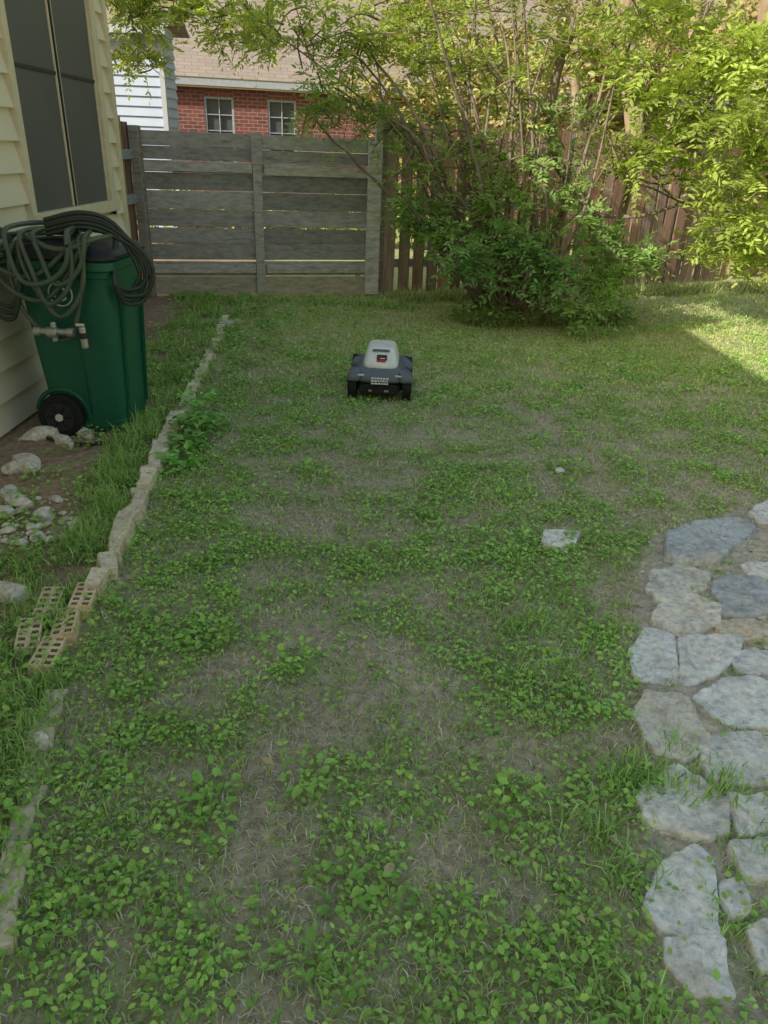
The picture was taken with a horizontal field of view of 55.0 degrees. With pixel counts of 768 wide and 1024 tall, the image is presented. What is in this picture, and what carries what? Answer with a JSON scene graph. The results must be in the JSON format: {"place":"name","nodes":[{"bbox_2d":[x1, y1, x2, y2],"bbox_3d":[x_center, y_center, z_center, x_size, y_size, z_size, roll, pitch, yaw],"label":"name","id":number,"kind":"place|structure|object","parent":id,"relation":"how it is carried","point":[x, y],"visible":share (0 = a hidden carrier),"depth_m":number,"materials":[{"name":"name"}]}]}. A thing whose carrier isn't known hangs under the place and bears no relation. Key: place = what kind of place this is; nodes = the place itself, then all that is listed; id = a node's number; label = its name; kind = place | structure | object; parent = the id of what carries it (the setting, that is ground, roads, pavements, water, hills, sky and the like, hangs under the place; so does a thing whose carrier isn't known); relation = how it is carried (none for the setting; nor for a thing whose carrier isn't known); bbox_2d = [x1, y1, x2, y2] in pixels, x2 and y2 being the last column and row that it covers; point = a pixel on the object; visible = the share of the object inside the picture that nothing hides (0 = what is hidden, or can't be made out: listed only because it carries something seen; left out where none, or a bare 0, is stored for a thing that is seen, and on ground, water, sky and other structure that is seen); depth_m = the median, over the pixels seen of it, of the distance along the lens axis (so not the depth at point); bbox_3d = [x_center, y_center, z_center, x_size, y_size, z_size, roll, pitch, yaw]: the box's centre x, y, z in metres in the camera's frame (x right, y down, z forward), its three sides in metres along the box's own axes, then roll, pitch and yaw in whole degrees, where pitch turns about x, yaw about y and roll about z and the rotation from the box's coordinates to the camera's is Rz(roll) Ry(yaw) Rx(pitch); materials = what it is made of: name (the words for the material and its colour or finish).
{"place":"outdoors","nodes":[
{"label":"outdoors","id":0,"kind":"place"},
{"bbox_2d":[0,221,767,1023],"bbox_3d":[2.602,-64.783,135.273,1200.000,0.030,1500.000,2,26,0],"label":"ground","id":1,"kind":"structure","parent":0,"point":[10,443],"depth_m":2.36,"materials":[{"name":"green plant"}]},
{"bbox_2d":[0,505,16,518],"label":"garden rock","id":2,"kind":"object","parent":1,"relation":"on","point":[8,509],"visible":0.8,"depth_m":3.30,"materials":[{"name":"stone"}]},
{"bbox_2d":[0,484,16,497],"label":"garden rock","id":3,"kind":"object","parent":1,"relation":"on","point":[6,488],"visible":0.58,"depth_m":3.48,"materials":[{"name":"stone"}]},
{"bbox_2d":[1,460,20,475],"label":"garden rock","id":4,"kind":"object","parent":1,"relation":"on","point":[10,468],"visible":0.77,"depth_m":3.72,"materials":[{"name":"stone"}]},
{"bbox_2d":[0,581,30,604],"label":"garden rock","id":5,"kind":"object","parent":1,"relation":"on","point":[6,587],"visible":0.81,"depth_m":2.71,"materials":[{"name":"stone"}]},
{"bbox_2d":[3,492,33,508],"bbox_3d":[-1.691,-0.042,3.414,0.148,0.081,0.093,17,30,27],"label":"garden rock","id":6,"kind":"object","parent":1,"relation":"on","point":[22,501],"visible":0.71,"depth_m":3.38,"materials":[{"name":"stone"}]},
{"bbox_2d":[0,410,37,437],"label":"foundation","id":7,"kind":"object","parent":1,"relation":"on","point":[21,422],"depth_m":4.42,"materials":[{"name":"concrete"}]},
{"bbox_2d":[103,211,116,215],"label":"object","id":8,"kind":"object","parent":7,"relation":"on","point":[110,213],"depth_m":5.70,"materials":[{"name":"black plastic"}]},
{"bbox_2d":[12,453,40,473],"bbox_3d":[-1.849,-0.242,3.820,0.246,0.106,0.130,22,32,34],"label":"garden rock","id":9,"kind":"object","parent":1,"relation":"on","point":[28,461],"visible":0.73,"depth_m":3.77,"materials":[{"name":"stone"}]},
{"bbox_2d":[18,426,59,440],"bbox_3d":[-1.955,-0.437,4.185,0.113,0.103,0.219,24,33,37],"label":"garden rock","id":10,"kind":"object","parent":1,"relation":"on","point":[38,433],"visible":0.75,"depth_m":4.14,"materials":[{"name":"stone"}]},
{"bbox_2d":[0,495,78,545],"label":"gravel pile","id":11,"kind":"object","parent":1,"relation":"on","point":[30,526],"visible":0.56,"depth_m":3.21,"materials":[{"name":"stone"}]},
{"bbox_2d":[33,731,47,742],"bbox_3d":[-0.961,0.644,2.073,0.036,0.065,0.053,-19,33,-36],"label":"garden rock","id":12,"kind":"object","parent":1,"relation":"on","point":[39,737],"visible":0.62,"depth_m":2.06,"materials":[{"name":"stone"}]},
{"bbox_2d":[33,506,54,521],"bbox_3d":[-1.525,0.010,3.311,0.095,0.068,0.071,-15,31,-32],"label":"garden rock","id":13,"kind":"object","parent":1,"relation":"on","point":[44,512],"visible":0.78,"depth_m":3.29,"materials":[{"name":"stone"}]},
{"bbox_2d":[0,0,126,436],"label":"wall","id":14,"kind":"structure","parent":1,"relation":"on","point":[23,386],"depth_m":4.25,"materials":[{"name":"beige plastic"}]},
{"bbox_2d":[0,0,37,213],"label":"casing","id":15,"kind":"object","parent":14,"relation":"attached to","point":[9,77],"visible":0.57,"depth_m":4.14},
{"bbox_2d":[27,199,120,226],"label":"sill","id":16,"kind":"structure","parent":14,"relation":"attached to","point":[106,206],"depth_m":5.12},
{"bbox_2d":[4,0,72,211],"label":"screen","id":17,"kind":"object","parent":16,"relation":"on","point":[30,41],"visible":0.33,"depth_m":4.44,"materials":[{"name":"grey fabric"}]},
{"bbox_2d":[44,0,74,205],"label":"screen stile","id":18,"kind":"object","parent":16,"relation":"on","point":[58,93],"visible":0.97,"depth_m":4.69,"materials":[{"name":"metal"}]},
{"bbox_2d":[47,0,76,205],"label":"screen stile","id":19,"kind":"object","parent":16,"relation":"on","point":[60,91],"visible":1,"depth_m":4.71,"materials":[{"name":"plastic"}]},
{"bbox_2d":[14,62,94,82],"bbox_3d":[-2.059,-2.765,4.655,0.012,0.020,1.240,2,26,0],"label":"meeting rail","id":20,"kind":"object","parent":19,"relation":"attached to","point":[21,65],"visible":0.79,"depth_m":4.55,"materials":[{"name":"plastic"}]},
{"bbox_2d":[49,0,77,204],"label":"screen stile","id":21,"kind":"object","parent":16,"relation":"on","point":[63,101],"visible":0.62,"depth_m":4.74,"materials":[{"name":"metal"}]},
{"bbox_2d":[50,0,107,204],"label":"screen","id":22,"kind":"object","parent":16,"relation":"on","point":[71,33],"visible":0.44,"depth_m":5.00,"materials":[{"name":"grey fabric"}]},
{"bbox_2d":[84,0,109,199],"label":"screen stile","id":23,"kind":"object","parent":16,"relation":"on","point":[95,89],"visible":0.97,"depth_m":5.26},
{"bbox_2d":[86,0,115,199],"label":"casing","id":24,"kind":"object","parent":14,"relation":"attached to","point":[100,90],"visible":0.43,"depth_m":5.30,"materials":[{"name":"beige wood"}]},
{"bbox_2d":[98,0,130,237],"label":"corner trim","id":25,"kind":"structure","parent":14,"relation":"attached to","point":[112,99],"depth_m":5.58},
{"bbox_2d":[52,434,74,449],"bbox_3d":[-1.782,-0.393,4.120,0.264,0.089,0.082,25,34,38],"label":"garden rock","id":26,"kind":"object","parent":1,"relation":"on","point":[59,439],"visible":0.82,"depth_m":4.07,"materials":[{"name":"stone"}]},
{"bbox_2d":[0,238,147,435],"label":"trash cart","id":27,"kind":"object","parent":1,"relation":"on","point":[101,382],"visible":0.72,"depth_m":4.09,"materials":[{"name":"green plastic"}]},
{"bbox_2d":[0,210,155,445],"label":"garden hose","id":28,"kind":"object","parent":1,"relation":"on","point":[71,226],"visible":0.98,"depth_m":3.81,"materials":[{"name":"rubber"}]},
{"bbox_2d":[76,427,93,438],"bbox_3d":[-1.732,-0.457,4.253,0.183,0.068,0.080,21,32,32],"label":"garden rock","id":29,"kind":"object","parent":1,"relation":"on","point":[90,434],"visible":0.66,"depth_m":4.21,"materials":[{"name":"stone"}]},
{"bbox_2d":[0,314,228,956],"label":"garden edging","id":30,"kind":"object","parent":1,"relation":"on","point":[95,582],"visible":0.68,"depth_m":2.59,"materials":[{"name":"stone"}]},
{"bbox_2d":[118,116,153,297],"bbox_3d":[-2.616,-2.737,6.896,0.133,1.750,1.837,4,26,4],"label":"cedar fence","id":31,"kind":"object","parent":1,"relation":"on","point":[130,146],"visible":0.09,"depth_m":7.49,"materials":[{"name":"grey wood"}]},
{"bbox_2d":[109,32,171,226],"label":"front wall","id":32,"kind":"structure","parent":1,"relation":"on","point":[139,110],"depth_m":12.45,"materials":[{"name":"white"}]},
{"bbox_2d":[156,34,176,227],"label":"corner trim","id":33,"kind":"structure","parent":1,"relation":"on","point":[163,87],"depth_m":12.41,"materials":[{"name":"white wood"}]},
{"bbox_2d":[162,28,186,227],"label":"side wall","id":34,"kind":"structure","parent":1,"relation":"on","point":[172,97],"depth_m":12.82,"materials":[{"name":"white"}]},
{"bbox_2d":[176,86,205,209],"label":"brick wall","id":35,"kind":"structure","parent":1,"relation":"on","point":[191,109],"depth_m":16.43,"materials":[{"name":"red brick"}]},
{"bbox_2d":[105,0,292,104],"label":"overhanging tree","id":36,"kind":"object","parent":1,"relation":"on","point":[145,14],"visible":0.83,"depth_m":8.12,"materials":[{"name":"green plant"}]},
{"bbox_2d":[221,320,239,327],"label":"garden rock","id":37,"kind":"object","parent":1,"relation":"on","point":[227,321],"visible":0.38,"depth_m":6.86,"materials":[{"name":"stone"}]},
{"bbox_2d":[233,89,269,192],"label":"brick wall","id":38,"kind":"structure","parent":1,"relation":"on","point":[250,111],"depth_m":16.70,"materials":[{"name":"red brick"}]},
{"bbox_2d":[203,87,232,97],"bbox_3d":[-3.681,-9.321,16.397,0.622,0.170,0.149,2,26,0],"label":"brick header","id":39,"kind":"object","parent":38,"relation":"attached to","point":[218,92],"visible":1,"depth_m":16.40},
{"bbox_2d":[206,99,233,161],"bbox_3d":[-3.726,-8.675,16.802,0.622,1.350,0.149,2,26,0],"label":"window glass","id":40,"kind":"object","parent":38,"relation":"attached to","point":[213,106],"visible":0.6,"depth_m":16.67,"materials":[{"name":"glass"}]},
{"bbox_2d":[204,96,208,147],"bbox_3d":[-4.010,-8.638,16.705,0.045,1.350,0.050,-4,27,-12],"label":"window bar","id":41,"kind":"object","parent":40,"relation":"attached to","point":[205,114],"depth_m":16.54,"materials":[{"name":"white wood"}]},
{"bbox_2d":[206,96,230,99],"bbox_3d":[-3.695,-9.247,16.483,0.640,0.045,0.040,-4,27,-12],"label":"window rail","id":42,"kind":"object","parent":40,"relation":"attached to","point":[211,97],"depth_m":16.46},
{"bbox_2d":[218,97,220,132],"bbox_3d":[-3.717,-8.658,16.768,0.018,1.350,0.050,-4,27,-12],"label":"window bar","id":43,"kind":"object","parent":40,"relation":"attached to","point":[219,115],"depth_m":16.61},
{"bbox_2d":[231,98,235,161],"bbox_3d":[-3.425,-8.677,16.830,0.045,1.350,0.050,-4,27,-12],"label":"window bar","id":44,"kind":"object","parent":40,"relation":"attached to","point":[232,104],"depth_m":16.67,"materials":[{"name":"white wood"}]},
{"bbox_2d":[267,91,295,100],"bbox_3d":[-2.315,-9.411,16.690,0.622,0.170,0.149,2,26,0],"label":"brick header","id":45,"kind":"object","parent":38,"relation":"attached to","point":[276,95],"visible":1,"depth_m":16.69},
{"bbox_2d":[138,101,383,297],"bbox_3d":[-1.297,-3.332,7.940,2.592,2.030,0.125,-4,27,-13],"label":"wooden fence","id":46,"kind":"object","parent":1,"relation":"on","point":[290,179],"visible":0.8,"depth_m":7.99,"materials":[{"name":"grey wood"}]},
{"bbox_2d":[133,187,516,248],"bbox_3d":[-1.107,-4.918,12.379,6.978,1.187,1.418,-4,27,-12],"label":"hedge","id":47,"kind":"object","parent":1,"relation":"on","point":[397,224],"visible":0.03,"depth_m":12.20,"materials":[{"name":"green plant"}]},
{"bbox_2d":[296,92,412,211],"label":"brick wall","id":48,"kind":"structure","parent":1,"relation":"on","point":[339,133],"depth_m":17.20,"materials":[{"name":"brick"}]},
{"bbox_2d":[269,102,293,163],"bbox_3d":[-2.360,-8.765,17.096,0.622,1.350,0.149,2,26,0],"label":"window glass","id":49,"kind":"object","parent":48,"relation":"attached to","point":[276,123],"visible":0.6,"depth_m":16.95,"materials":[{"name":"glass"}]},
{"bbox_2d":[267,99,270,163],"bbox_3d":[-2.644,-8.728,16.998,0.045,1.350,0.050,-4,27,-12],"label":"window bar","id":50,"kind":"object","parent":49,"relation":"attached to","point":[268,119],"depth_m":16.85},
{"bbox_2d":[268,99,293,102],"bbox_3d":[-2.329,-9.336,16.776,0.640,0.045,0.040,-4,27,-12],"label":"window rail","id":51,"kind":"object","parent":49,"relation":"attached to","point":[285,101],"depth_m":16.76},
{"bbox_2d":[281,100,282,150],"bbox_3d":[-2.351,-8.747,17.061,0.018,1.350,0.050,-4,27,-12],"label":"window bar","id":52,"kind":"object","parent":49,"relation":"attached to","point":[281,118],"depth_m":16.92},
{"bbox_2d":[294,101,296,164],"bbox_3d":[-2.059,-8.766,17.124,0.045,1.350,0.050,-4,27,-12],"label":"window bar","id":53,"kind":"object","parent":49,"relation":"attached to","point":[295,117],"depth_m":16.90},
{"bbox_2d":[347,340,412,400],"bbox_3d":[-0.019,-1.013,5.205,0.450,0.332,0.603,3,26,1],"label":"robot lawn mower","id":54,"kind":"object","parent":1,"relation":"on","point":[382,367],"visible":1,"depth_m":5.01,"materials":[{"name":"plastic"}]},
{"bbox_2d":[0,286,767,1023],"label":"lawn weeds","id":55,"kind":"object","parent":1,"relation":"on","point":[134,866],"visible":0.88,"depth_m":2.31,"materials":[{"name":"green plant"}]},
{"bbox_2d":[323,0,537,196],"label":"background tree","id":56,"kind":"object","parent":1,"relation":"on","point":[425,100],"visible":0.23,"depth_m":13.81,"materials":[{"name":"green plant"}]},
{"bbox_2d":[225,0,672,326],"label":"multi stem tree","id":57,"kind":"object","parent":1,"relation":"on","point":[399,125],"visible":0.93,"depth_m":6.88,"materials":[{"name":"green plant"}]},
{"bbox_2d":[261,414,745,922],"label":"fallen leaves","id":58,"kind":"object","parent":1,"relation":"on","point":[387,866],"visible":0.89,"depth_m":1.75,"materials":[{"name":"brown plant"}]},
{"bbox_2d":[454,107,569,220],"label":"brick wall","id":59,"kind":"structure","parent":1,"relation":"on","point":[519,179],"depth_m":18.35,"materials":[{"name":"red brick"}]},
{"bbox_2d":[374,165,682,340],"bbox_3d":[1.381,-2.408,6.947,3.047,1.522,1.464,2,26,0],"label":"leafy shrub","id":60,"kind":"object","parent":1,"relation":"on","point":[471,251],"visible":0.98,"depth_m":6.88,"materials":[{"name":"green plant"}]},
{"bbox_2d":[378,122,698,293],"bbox_3d":[1.962,-3.681,9.078,4.291,1.846,0.150,-8,28,-19],"label":"cedar fence","id":61,"kind":"object","parent":1,"relation":"on","point":[389,262],"visible":0.24,"depth_m":8.85,"materials":[{"name":"brown wood"}]},
{"bbox_2d":[555,467,564,473],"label":"stone","id":62,"kind":"object","parent":1,"relation":"on","point":[558,470],"visible":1,"depth_m":4.01,"materials":[{"name":"stone"}]},
{"bbox_2d":[540,529,580,553],"bbox_3d":[0.781,0.131,3.296,0.154,0.070,0.217,14,29,22],"label":"lawn stone","id":63,"kind":"object","parent":1,"relation":"on","point":[549,534],"visible":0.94,"depth_m":3.26,"materials":[{"name":"stone"}]},
{"bbox_2d":[427,15,742,248],"bbox_3d":[3.269,-6.535,12.971,5.201,4.007,4.220,2,26,0],"label":"background tree","id":64,"kind":"object","parent":1,"relation":"on","point":[574,87],"visible":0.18,"depth_m":12.46,"materials":[{"name":"green plant"}]},
{"bbox_2d":[454,0,758,223],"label":"background tree","id":65,"kind":"object","parent":1,"relation":"on","point":[559,14],"visible":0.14,"depth_m":15.78,"materials":[{"name":"green plant"}]},
{"bbox_2d":[485,0,767,303],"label":"yard tree","id":66,"kind":"object","parent":1,"relation":"on","point":[677,84],"visible":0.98,"depth_m":6.59,"materials":[{"name":"green plant"}]},
{"bbox_2d":[598,112,735,224],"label":"brick wall","id":67,"kind":"structure","parent":1,"relation":"on","point":[646,116],"depth_m":19.16,"materials":[{"name":"red brick"}]},
{"bbox_2d":[175,76,746,113],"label":"eave fascia","id":68,"kind":"structure","parent":67,"relation":"on","point":[189,80],"depth_m":16.22,"materials":[{"name":"white wood"}]},
{"bbox_2d":[176,84,685,112],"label":"eave soffit","id":69,"kind":"structure","parent":68,"relation":"attached to","point":[260,88],"depth_m":16.34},
{"bbox_2d":[172,0,736,106],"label":"roof front","id":70,"kind":"structure","parent":68,"relation":"on","point":[190,61],"depth_m":16.70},
{"bbox_2d":[307,0,537,56],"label":"roof gable","id":71,"kind":"structure","parent":70,"relation":"on","point":[343,17],"depth_m":18.38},
{"bbox_2d":[613,0,767,270],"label":"bare trunk tree","id":72,"kind":"object","parent":1,"relation":"on","point":[763,9],"visible":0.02,"depth_m":10.17,"materials":[{"name":"brown plant"}]},
{"bbox_2d":[627,498,767,1007],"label":"flagstone path","id":73,"kind":"structure","parent":1,"relation":"on","point":[693,655],"depth_m":2.22,"materials":[{"name":"stone"}]},
{"bbox_2d":[660,132,767,284],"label":"cedar fence","id":74,"kind":"object","parent":1,"relation":"on","point":[686,270],"visible":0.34,"depth_m":10.14,"materials":[{"name":"brown wood"}]},
{"bbox_2d":[667,0,767,219],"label":"background tree","id":75,"kind":"object","parent":1,"relation":"on","point":[752,14],"visible":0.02,"depth_m":12.36,"materials":[{"name":"green plant"}]},
{"bbox_2d":[685,0,759,50],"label":"background tree","id":76,"kind":"object","parent":1,"relation":"on","point":[730,2],"visible":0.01,"depth_m":21.91,"materials":[{"name":"green plant"}]},
{"bbox_2d":[106,0,758,103],"label":"sky","id":77,"kind":"structure","parent":0,"point":[169,3],"materials":[{"name":"white"}]},
{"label":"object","id":78,"kind":"object","parent":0,"visible":0},
{"bbox_2d":[165,17,189,37],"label":"roof","id":79,"kind":"structure","parent":78,"relation":"on","point":[181,32],"depth_m":12.82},
{"bbox_2d":[106,6,171,25],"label":"roof","id":80,"kind":"structure","parent":79,"relation":"attached to","point":[107,11],"depth_m":11.99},
{"bbox_2d":[108,22,164,33],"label":"fascia","id":81,"kind":"structure","parent":80,"relation":"attached to","point":[123,29],"depth_m":11.75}
]}

